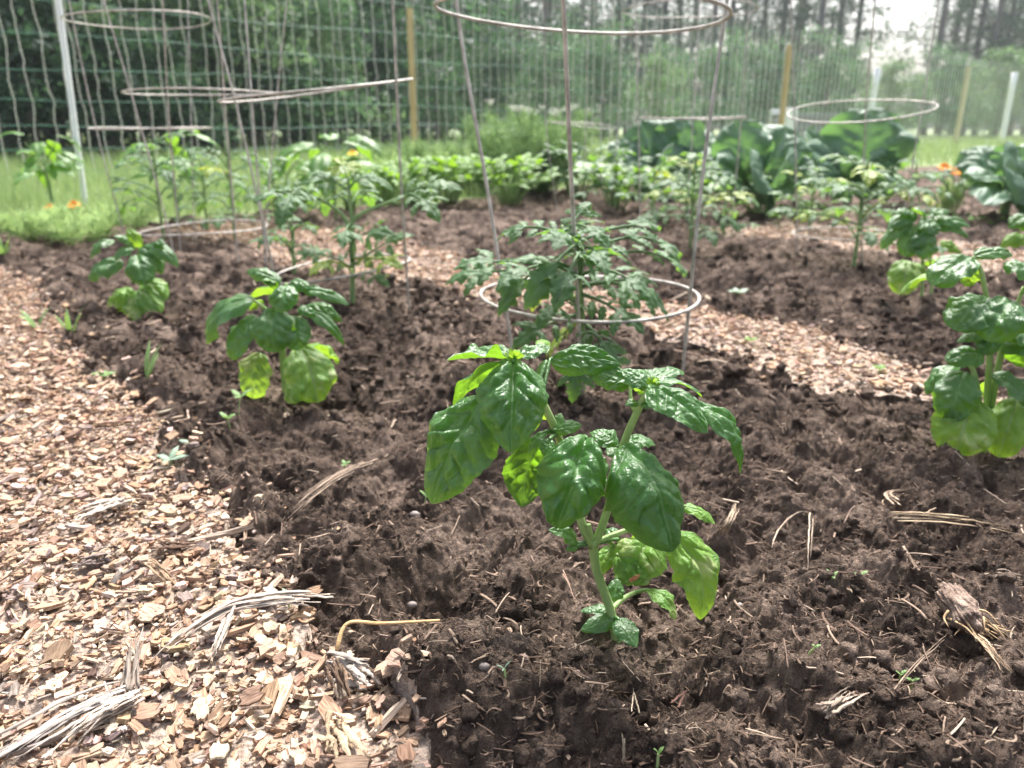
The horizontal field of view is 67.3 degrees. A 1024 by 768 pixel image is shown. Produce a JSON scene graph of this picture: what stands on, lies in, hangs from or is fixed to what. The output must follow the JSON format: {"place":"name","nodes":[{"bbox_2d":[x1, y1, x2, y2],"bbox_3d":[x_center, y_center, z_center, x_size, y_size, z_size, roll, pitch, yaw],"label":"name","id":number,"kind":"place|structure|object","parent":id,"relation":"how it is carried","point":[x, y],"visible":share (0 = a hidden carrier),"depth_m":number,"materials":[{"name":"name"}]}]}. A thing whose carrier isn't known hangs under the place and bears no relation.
{"place":"outdoors","nodes":[
{"label":"outdoors","id":0,"kind":"place"},
{"bbox_2d":[0,128,1022,226],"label":"lawn ground","id":1,"kind":"structure","parent":0,"point":[156,220],"depth_m":6.01,"materials":[{"name":"green plant"}]},
{"bbox_2d":[0,33,67,158],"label":"hedge shrub","id":2,"kind":"object","parent":1,"relation":"on","point":[36,81],"visible":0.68,"depth_m":5.85,"materials":[{"name":"green plant"}]},
{"bbox_2d":[0,131,85,204],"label":"pepper plant","id":3,"kind":"object","parent":1,"relation":"on","point":[51,149],"visible":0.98,"depth_m":2.42,"materials":[{"name":"green plant"}]},
{"bbox_2d":[55,0,88,212],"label":"fence post","id":4,"kind":"object","parent":1,"relation":"on","point":[68,81],"visible":0.87,"depth_m":2.45,"materials":[{"name":"white metal"}]},
{"bbox_2d":[0,0,170,160],"bbox_3d":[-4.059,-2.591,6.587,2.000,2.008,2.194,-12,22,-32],"label":"hedge shrub","id":5,"kind":"object","parent":1,"relation":"on","point":[30,41],"visible":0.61,"depth_m":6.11,"materials":[{"name":"green plant"}]},
{"bbox_2d":[5,0,215,157],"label":"hedge shrub","id":6,"kind":"object","parent":1,"relation":"on","point":[55,95],"visible":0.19,"depth_m":6.61,"materials":[{"name":"green plant"}]},
{"bbox_2d":[74,16,245,158],"bbox_3d":[-3.001,-2.377,6.584,1.379,1.384,1.512,-1,18,-3],"label":"hedge shrub","id":7,"kind":"object","parent":1,"relation":"on","point":[149,50],"visible":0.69,"depth_m":6.26,"materials":[{"name":"green plant"}]},
{"bbox_2d":[93,0,319,150],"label":"hedge shrub","id":8,"kind":"object","parent":1,"relation":"on","point":[210,34],"visible":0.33,"depth_m":6.89,"materials":[{"name":"green plant"}]},
{"bbox_2d":[71,0,358,155],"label":"hedge shrub","id":9,"kind":"object","parent":1,"relation":"on","point":[261,43],"visible":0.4,"depth_m":7.14,"materials":[{"name":"green plant"}]},
{"bbox_2d":[163,0,337,157],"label":"hedge shrub","id":10,"kind":"object","parent":1,"relation":"on","point":[265,81],"visible":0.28,"depth_m":7.35,"materials":[{"name":"green plant"}]},
{"bbox_2d":[51,0,454,147],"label":"broadleaf tree","id":11,"kind":"object","parent":1,"relation":"on","point":[383,4],"visible":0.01,"depth_m":9.89,"materials":[{"name":"green plant"}]},
{"bbox_2d":[198,0,409,147],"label":"hedge shrub","id":12,"kind":"object","parent":1,"relation":"on","point":[325,46],"visible":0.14,"depth_m":8.29,"materials":[{"name":"green plant"}]},
{"bbox_2d":[0,147,626,228],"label":"lawn grass","id":13,"kind":"structure","parent":1,"relation":"on","point":[61,186],"depth_m":3.07,"materials":[{"name":"green plant"}]},
{"bbox_2d":[234,0,398,144],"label":"hedge shrub","id":14,"kind":"object","parent":1,"relation":"on","point":[339,101],"visible":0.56,"depth_m":7.91,"materials":[{"name":"green plant"}]},
{"bbox_2d":[325,41,437,146],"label":"hedge shrub","id":15,"kind":"object","parent":1,"relation":"on","point":[391,89],"visible":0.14,"depth_m":9.73,"materials":[{"name":"green plant"}]},
{"bbox_2d":[301,1,464,148],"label":"hedge shrub","id":16,"kind":"object","parent":1,"relation":"on","point":[380,39],"visible":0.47,"depth_m":9.12,"materials":[{"name":"green plant"}]},
{"bbox_2d":[287,0,511,143],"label":"broadleaf tree","id":17,"kind":"object","parent":1,"relation":"on","point":[467,25],"visible":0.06,"depth_m":10.82,"materials":[{"name":"green plant"}]},
{"bbox_2d":[322,0,519,142],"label":"broadleaf tree","id":18,"kind":"object","parent":1,"relation":"on","point":[484,36],"visible":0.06,"depth_m":13.60,"materials":[{"name":"green plant"}]},
{"bbox_2d":[373,27,489,142],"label":"hedge shrub","id":19,"kind":"object","parent":1,"relation":"on","point":[453,117],"visible":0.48,"depth_m":10.60,"materials":[{"name":"green plant"}]},
{"bbox_2d":[393,1,543,141],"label":"hedge shrub","id":20,"kind":"object","parent":1,"relation":"on","point":[469,66],"visible":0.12,"depth_m":14.64,"materials":[{"name":"green plant"}]},
{"bbox_2d":[446,36,554,139],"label":"hedge shrub","id":21,"kind":"object","parent":1,"relation":"on","point":[501,58],"visible":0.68,"depth_m":12.28,"materials":[{"name":"green plant"}]},
{"bbox_2d":[0,0,1023,174],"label":"garden fence","id":22,"kind":"object","parent":1,"relation":"on","point":[785,84],"visible":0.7,"depth_m":6.88,"materials":[{"name":"grey metal"}]},
{"bbox_2d":[509,34,595,133],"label":"hedge shrub","id":23,"kind":"object","parent":1,"relation":"on","point":[540,72],"visible":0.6,"depth_m":13.37,"materials":[{"name":"green plant"}]},
{"bbox_2d":[501,0,633,122],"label":"broadleaf tree","id":24,"kind":"object","parent":1,"relation":"on","point":[549,7],"visible":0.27,"depth_m":19.87,"materials":[{"name":"green plant"}]},
{"bbox_2d":[526,18,640,139],"bbox_3d":[1.845,-6.969,18.219,2.242,3.028,2.653,14,23,36],"label":"hedge shrub","id":25,"kind":"object","parent":1,"relation":"on","point":[599,88],"visible":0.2,"depth_m":18.05,"materials":[{"name":"green plant"}]},
{"bbox_2d":[549,10,647,141],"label":"hedge shrub","id":26,"kind":"object","parent":1,"relation":"on","point":[598,60],"visible":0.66,"depth_m":14.29,"materials":[{"name":"green plant"}]},
{"bbox_2d":[538,0,666,136],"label":"broadleaf tree","id":27,"kind":"object","parent":1,"relation":"on","point":[649,37],"visible":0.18,"depth_m":24.67,"materials":[{"name":"green plant"}]},
{"bbox_2d":[588,0,699,122],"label":"broadleaf tree","id":28,"kind":"object","parent":1,"relation":"on","point":[660,8],"visible":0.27,"depth_m":28.16,"materials":[{"name":"green plant"}]},
{"bbox_2d":[594,51,696,135],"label":"hedge shrub","id":29,"kind":"object","parent":1,"relation":"on","point":[661,74],"visible":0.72,"depth_m":15.31,"materials":[{"name":"green plant"}]},
{"bbox_2d":[622,37,725,128],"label":"hedge shrub","id":30,"kind":"object","parent":1,"relation":"on","point":[679,59],"visible":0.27,"depth_m":19.31,"materials":[{"name":"green plant"}]},
{"bbox_2d":[652,0,776,128],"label":"pine tree","id":31,"kind":"object","parent":1,"relation":"on","point":[715,8],"visible":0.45,"depth_m":27.26,"materials":[{"name":"green plant"}]},
{"bbox_2d":[663,24,767,134],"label":"hedge shrub","id":32,"kind":"object","parent":1,"relation":"on","point":[724,70],"visible":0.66,"depth_m":15.74,"materials":[{"name":"green plant"}]},
{"bbox_2d":[698,30,802,125],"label":"hedge shrub","id":33,"kind":"object","parent":1,"relation":"on","point":[751,57],"visible":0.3,"depth_m":20.19,"materials":[{"name":"green plant"}]},
{"bbox_2d":[732,41,818,124],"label":"hedge shrub","id":34,"kind":"object","parent":1,"relation":"on","point":[779,65],"visible":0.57,"depth_m":16.65,"materials":[{"name":"green plant"}]},
{"bbox_2d":[727,0,850,108],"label":"pine tree","id":35,"kind":"object","parent":1,"relation":"on","point":[783,28],"visible":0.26,"depth_m":30.03,"materials":[{"name":"green plant"}]},
{"bbox_2d":[759,0,890,110],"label":"pine tree","id":36,"kind":"object","parent":1,"relation":"on","point":[821,15],"visible":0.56,"depth_m":28.26,"materials":[{"name":"green plant"}]},
{"bbox_2d":[768,108,882,139],"bbox_3d":[5.027,-4.139,12.482,1.631,0.616,1.220,0,18,0],"label":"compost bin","id":37,"kind":"object","parent":1,"relation":"on","point":[773,119],"visible":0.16,"depth_m":11.94,"materials":[{"name":"grey"}]},
{"bbox_2d":[796,23,882,126],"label":"hedge shrub","id":38,"kind":"object","parent":1,"relation":"on","point":[830,69],"visible":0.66,"depth_m":17.43,"materials":[{"name":"green plant"}]},
{"bbox_2d":[797,0,890,111],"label":"pine tree","id":39,"kind":"object","parent":1,"relation":"on","point":[843,18],"visible":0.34,"depth_m":29.94,"materials":[{"name":"green plant"}]},
{"bbox_2d":[789,0,908,104],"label":"pine tree","id":40,"kind":"object","parent":1,"relation":"on","point":[860,18],"visible":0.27,"depth_m":32.56,"materials":[{"name":"green plant"}]},
{"bbox_2d":[853,57,937,132],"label":"hedge shrub","id":41,"kind":"object","parent":1,"relation":"on","point":[891,82],"visible":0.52,"depth_m":18.48,"materials":[{"name":"green plant"}]},
{"bbox_2d":[891,41,999,137],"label":"hedge shrub","id":42,"kind":"object","parent":1,"relation":"on","point":[943,107],"visible":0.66,"depth_m":18.93,"materials":[{"name":"green plant"}]},
{"bbox_2d":[879,0,1011,135],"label":"pine tree","id":43,"kind":"object","parent":1,"relation":"on","point":[943,20],"visible":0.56,"depth_m":29.13,"materials":[{"name":"green plant"}]},
{"bbox_2d":[914,0,1023,134],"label":"pine tree","id":44,"kind":"object","parent":1,"relation":"on","point":[978,40],"visible":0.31,"depth_m":30.08,"materials":[{"name":"green plant"}]},
{"bbox_2d":[943,0,1023,135],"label":"pine tree","id":45,"kind":"object","parent":1,"relation":"on","point":[1000,15],"visible":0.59,"depth_m":28.26,"materials":[{"name":"green plant"}]},
{"bbox_2d":[950,45,1023,138],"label":"hedge shrub","id":46,"kind":"object","parent":1,"relation":"on","point":[1018,58],"visible":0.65,"depth_m":19.55,"materials":[{"name":"green plant"}]},
{"bbox_2d":[0,165,1023,767],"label":"soil bed","id":47,"kind":"object","parent":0,"point":[430,569],"visible":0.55,"depth_m":0.59,"materials":[{"name":"brown soil"}]},
{"bbox_2d":[0,200,72,241],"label":"clump","id":48,"kind":"object","parent":47,"relation":"on","point":[25,226],"visible":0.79,"depth_m":1.92,"materials":[{"name":"green plant"}]},
{"bbox_2d":[21,197,129,246],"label":"feathery weed","id":49,"kind":"object","parent":47,"relation":"on","point":[95,229],"visible":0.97,"depth_m":1.91,"materials":[{"name":"green plant"}]},
{"bbox_2d":[88,228,178,320],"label":"basil plant","id":50,"kind":"object","parent":47,"relation":"on","point":[146,263],"visible":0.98,"depth_m":1.14,"materials":[{"name":"green plant"}]},
{"bbox_2d":[60,0,211,251],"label":"tomato cage","id":51,"kind":"object","parent":47,"relation":"on","point":[169,128],"visible":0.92,"depth_m":1.81,"materials":[{"name":"metal"}]},
{"bbox_2d":[107,132,213,239],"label":"tomato plant","id":52,"kind":"object","parent":47,"relation":"on","point":[167,174],"visible":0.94,"depth_m":1.88,"materials":[{"name":"green plant"}]},
{"bbox_2d":[121,130,218,222],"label":"pepper plant","id":53,"kind":"object","parent":47,"relation":"on","point":[176,149],"visible":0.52,"depth_m":2.27,"materials":[{"name":"green plant"}]},
{"bbox_2d":[103,0,287,261],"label":"tomato cage","id":54,"kind":"object","parent":47,"relation":"on","point":[223,95],"visible":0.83,"depth_m":1.61,"materials":[{"name":"metal"}]},
{"bbox_2d":[166,158,254,228],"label":"tomato plant","id":55,"kind":"object","parent":47,"relation":"in","point":[203,195],"visible":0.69,"depth_m":2.16,"materials":[{"name":"green plant"}]},
{"bbox_2d":[166,141,296,237],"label":"tomato plant","id":56,"kind":"object","parent":47,"relation":"in","point":[241,189],"visible":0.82,"depth_m":1.97,"materials":[{"name":"green plant"}]},
{"bbox_2d":[205,267,348,403],"bbox_3d":[-0.250,-0.043,0.828,0.152,0.159,0.085,0,18,0],"label":"basil plant","id":57,"kind":"object","parent":47,"relation":"on","point":[308,373],"visible":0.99,"depth_m":0.81,"materials":[{"name":"green plant"}]},
{"bbox_2d":[248,215,333,273],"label":"tomato plant","id":58,"kind":"object","parent":47,"relation":"on","point":[312,228],"visible":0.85,"depth_m":1.42,"materials":[{"name":"green plant"}]},
{"bbox_2d":[207,0,412,310],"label":"tomato cage","id":59,"kind":"object","parent":47,"relation":"on","point":[328,89],"visible":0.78,"depth_m":1.18,"materials":[{"name":"metal"}]},
{"bbox_2d":[272,133,382,219],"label":"pepper plant","id":60,"kind":"object","parent":47,"relation":"on","point":[321,161],"visible":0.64,"depth_m":2.35,"materials":[{"name":"green plant"}]},
{"bbox_2d":[326,650,380,689],"bbox_3d":[-0.084,0.148,0.400,0.035,0.014,0.018,7,20,21],"label":"bark chip","id":61,"kind":"object","parent":47,"relation":"on","point":[351,664],"visible":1,"depth_m":0.40,"materials":[{"name":"wood"}]},
{"bbox_2d":[255,157,462,304],"bbox_3d":[-0.225,-0.233,1.208,0.301,0.237,0.226,0,18,0],"label":"tomato plant","id":62,"kind":"object","parent":47,"relation":"on","point":[284,205],"visible":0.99,"depth_m":1.18,"materials":[{"name":"green plant"}]},
{"bbox_2d":[367,133,451,191],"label":"carrot plant","id":63,"kind":"object","parent":47,"relation":"in","point":[408,151],"visible":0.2,"depth_m":3.37,"materials":[{"name":"green plant"}]},
{"bbox_2d":[369,156,457,203],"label":"leafy herb","id":64,"kind":"object","parent":47,"relation":"on","point":[387,172],"visible":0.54,"depth_m":2.86,"materials":[{"name":"green plant"}]},
{"bbox_2d":[402,155,488,205],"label":"parsley plant","id":65,"kind":"object","parent":47,"relation":"on","point":[453,176],"visible":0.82,"depth_m":2.83,"materials":[{"name":"green plant"}]},
{"bbox_2d":[457,152,561,206],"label":"parsley plant","id":66,"kind":"object","parent":47,"relation":"on","point":[527,160],"visible":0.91,"depth_m":2.78,"materials":[{"name":"green plant"}]},
{"bbox_2d":[0,197,1023,379],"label":"bark shreds","id":67,"kind":"object","parent":47,"relation":"on","point":[317,335],"visible":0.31,"depth_m":1.20,"materials":[{"name":"wood"}]},
{"bbox_2d":[2,203,1023,427],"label":"straw bits","id":68,"kind":"object","parent":47,"relation":"on","point":[286,413],"visible":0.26,"depth_m":1.03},
{"bbox_2d":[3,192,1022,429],"bbox_3d":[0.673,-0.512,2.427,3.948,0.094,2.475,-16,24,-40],"label":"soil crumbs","id":69,"kind":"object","parent":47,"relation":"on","point":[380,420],"visible":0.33,"depth_m":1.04,"materials":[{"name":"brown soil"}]},
{"bbox_2d":[456,99,606,194],"bbox_3d":[0.075,-1.023,3.326,0.649,0.414,0.671,12,22,32],"label":"dill plant","id":70,"kind":"object","parent":47,"relation":"on","point":[512,148],"visible":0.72,"depth_m":3.18,"materials":[{"name":"green plant"}]},
{"bbox_2d":[62,298,1023,767],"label":"bark shreds","id":71,"kind":"object","parent":47,"relation":"on","point":[718,712],"visible":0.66,"depth_m":0.44,"materials":[{"name":"wood"}]},
{"bbox_2d":[446,202,686,402],"bbox_3d":[0.089,-0.078,0.799,0.288,0.210,0.185,-6,19,-18],"label":"tomato plant","id":72,"kind":"object","parent":47,"relation":"on","point":[545,280],"visible":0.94,"depth_m":0.77,"materials":[{"name":"green plant"}]},
{"bbox_2d":[124,351,1023,767],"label":"straw bits","id":73,"kind":"object","parent":47,"relation":"on","point":[280,535],"visible":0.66,"depth_m":0.46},
{"bbox_2d":[537,140,626,201],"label":"celery plant","id":74,"kind":"object","parent":47,"relation":"on","point":[556,152],"visible":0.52,"depth_m":3.07,"materials":[{"name":"green plant"}]},
{"bbox_2d":[543,0,621,210],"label":"tomato cage","id":75,"kind":"object","parent":47,"relation":"on","point":[559,122],"visible":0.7,"depth_m":2.60,"materials":[{"name":"metal"}]},
{"bbox_2d":[433,0,732,394],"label":"tomato cage","id":76,"kind":"object","parent":47,"relation":"on","point":[564,31],"visible":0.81,"depth_m":0.85,"materials":[{"name":"metal"}]},
{"bbox_2d":[424,339,743,646],"bbox_3d":[0.038,0.071,0.409,0.164,0.194,0.092,0,18,0],"label":"basil plant","id":77,"kind":"object","parent":47,"relation":"on","point":[506,408],"visible":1,"depth_m":0.38,"materials":[{"name":"green plant"}]},
{"bbox_2d":[574,147,654,206],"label":"tomato plant","id":78,"kind":"object","parent":47,"relation":"on","point":[610,186],"visible":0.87,"depth_m":2.56,"materials":[{"name":"green plant"}]},
{"bbox_2d":[566,162,667,209],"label":"celery plant","id":79,"kind":"object","parent":47,"relation":"on","point":[583,167],"visible":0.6,"depth_m":2.67,"materials":[{"name":"green plant"}]},
{"bbox_2d":[614,159,699,221],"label":"tomato plant","id":80,"kind":"object","parent":47,"relation":"on","point":[655,213],"visible":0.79,"depth_m":2.27,"materials":[{"name":"green plant"}]},
{"bbox_2d":[607,117,714,203],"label":"broccoli plant","id":81,"kind":"object","parent":47,"relation":"on","point":[670,138],"visible":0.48,"depth_m":3.15,"materials":[{"name":"green plant"}]},
{"bbox_2d":[623,0,758,236],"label":"tomato cage","id":82,"kind":"object","parent":47,"relation":"on","point":[706,118],"visible":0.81,"depth_m":1.98,"materials":[{"name":"metal"}]},
{"bbox_2d":[636,152,754,247],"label":"tomato plant","id":83,"kind":"object","parent":47,"relation":"on","point":[724,180],"visible":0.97,"depth_m":1.77,"materials":[{"name":"green plant"}]},
{"bbox_2d":[697,120,815,213],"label":"broccoli plant","id":84,"kind":"object","parent":47,"relation":"on","point":[770,148],"visible":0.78,"depth_m":2.48,"materials":[{"name":"green plant"}]},
{"bbox_2d":[768,165,853,229],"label":"tomato plant","id":85,"kind":"object","parent":47,"relation":"on","point":[812,193],"visible":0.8,"depth_m":2.18,"materials":[{"name":"green plant"}]},
{"bbox_2d":[767,153,952,266],"bbox_3d":[0.716,-0.349,1.591,0.302,0.239,0.284,-13,22,-34],"label":"tomato plant","id":86,"kind":"object","parent":47,"relation":"on","point":[869,175],"visible":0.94,"depth_m":1.58,"materials":[{"name":"green plant"}]},
{"bbox_2d":[804,109,919,204],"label":"broccoli plant","id":87,"kind":"object","parent":47,"relation":"on","point":[889,143],"visible":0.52,"depth_m":2.74,"materials":[{"name":"green plant"}]},
{"bbox_2d":[787,0,938,262],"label":"tomato cage","id":88,"kind":"object","parent":47,"relation":"on","point":[864,122],"visible":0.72,"depth_m":1.66,"materials":[{"name":"metal"}]},
{"bbox_2d":[853,158,957,216],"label":"tomato plant","id":89,"kind":"object","parent":47,"relation":"on","point":[932,176],"visible":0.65,"depth_m":2.28,"materials":[{"name":"green plant"}]},
{"bbox_2d":[880,207,970,295],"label":"basil plant","id":90,"kind":"object","parent":47,"relation":"on","point":[919,240],"visible":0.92,"depth_m":1.18,"materials":[{"name":"green plant"}]},
{"bbox_2d":[934,163,970,214],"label":"marigold plant","id":91,"kind":"object","parent":47,"relation":"on","point":[949,204],"visible":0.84,"depth_m":2.47,"materials":[{"name":"green plant"}]},
{"bbox_2d":[899,247,1023,457],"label":"basil plant","id":92,"kind":"object","parent":47,"relation":"on","point":[965,419],"visible":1,"depth_m":0.65,"materials":[{"name":"green plant"}]},
{"bbox_2d":[934,581,1011,641],"bbox_3d":[0.264,0.135,0.453,0.032,0.022,0.049,-6,19,-17],"label":"rotten wood","id":93,"kind":"object","parent":47,"relation":"on","point":[958,604],"visible":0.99,"depth_m":0.45,"materials":[{"name":"beige wood"}]},
{"bbox_2d":[952,140,1023,214],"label":"broccoli plant","id":94,"kind":"object","parent":47,"relation":"on","point":[995,174],"visible":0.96,"depth_m":2.32,"materials":[{"name":"green plant"}]},
{"bbox_2d":[0,218,1023,767],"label":"wood chip path","id":95,"kind":"structure","parent":0,"point":[402,686],"depth_m":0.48,"materials":[{"name":"beige wood"}]},
{"bbox_2d":[0,681,143,758],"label":"wood splinter","id":96,"kind":"object","parent":95,"relation":"on","point":[52,725],"visible":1,"depth_m":0.37,"materials":[{"name":"wood"}]},
{"bbox_2d":[44,690,145,759],"bbox_3d":[-0.199,0.160,0.368,0.013,0.011,0.051,8,20,24],"label":"wood splinter","id":97,"kind":"object","parent":95,"relation":"on","point":[101,713],"visible":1,"depth_m":0.37,"materials":[{"name":"wood"}]},
{"bbox_2d":[0,253,446,767],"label":"wood chips","id":98,"kind":"object","parent":95,"relation":"on","point":[207,747],"visible":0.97,"depth_m":0.47,"materials":[{"name":"beige wood"}]},
{"bbox_2d":[317,710,368,759],"bbox_3d":[-0.081,0.165,0.357,0.018,0.014,0.034,-11,22,-31],"label":"bark chip","id":99,"kind":"object","parent":98,"relation":"on","point":[346,738],"visible":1,"depth_m":0.35,"materials":[{"name":"wood"}]},
{"bbox_2d":[151,590,333,660],"bbox_3d":[-0.154,0.133,0.445,0.106,0.017,0.016,-13,22,-33],"label":"wood splinter","id":100,"kind":"object","parent":95,"relation":"on","point":[287,597],"visible":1,"depth_m":0.45,"materials":[{"name":"weathered grey wood"}]},
{"bbox_2d":[701,217,1023,274],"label":"wood chips","id":101,"kind":"object","parent":95,"relation":"on","point":[781,229],"visible":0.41,"depth_m":2.05,"materials":[{"name":"beige wood"}]},
{"bbox_2d":[0,132,1023,172],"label":"lawn grass","id":102,"kind":"structure","parent":0,"point":[926,153],"depth_m":7.31,"materials":[{"name":"green plant"}]},
{"bbox_2d":[41,0,1023,130],"label":"sky","id":103,"kind":"structure","parent":0,"point":[901,22],"materials":[{"name":"white"}]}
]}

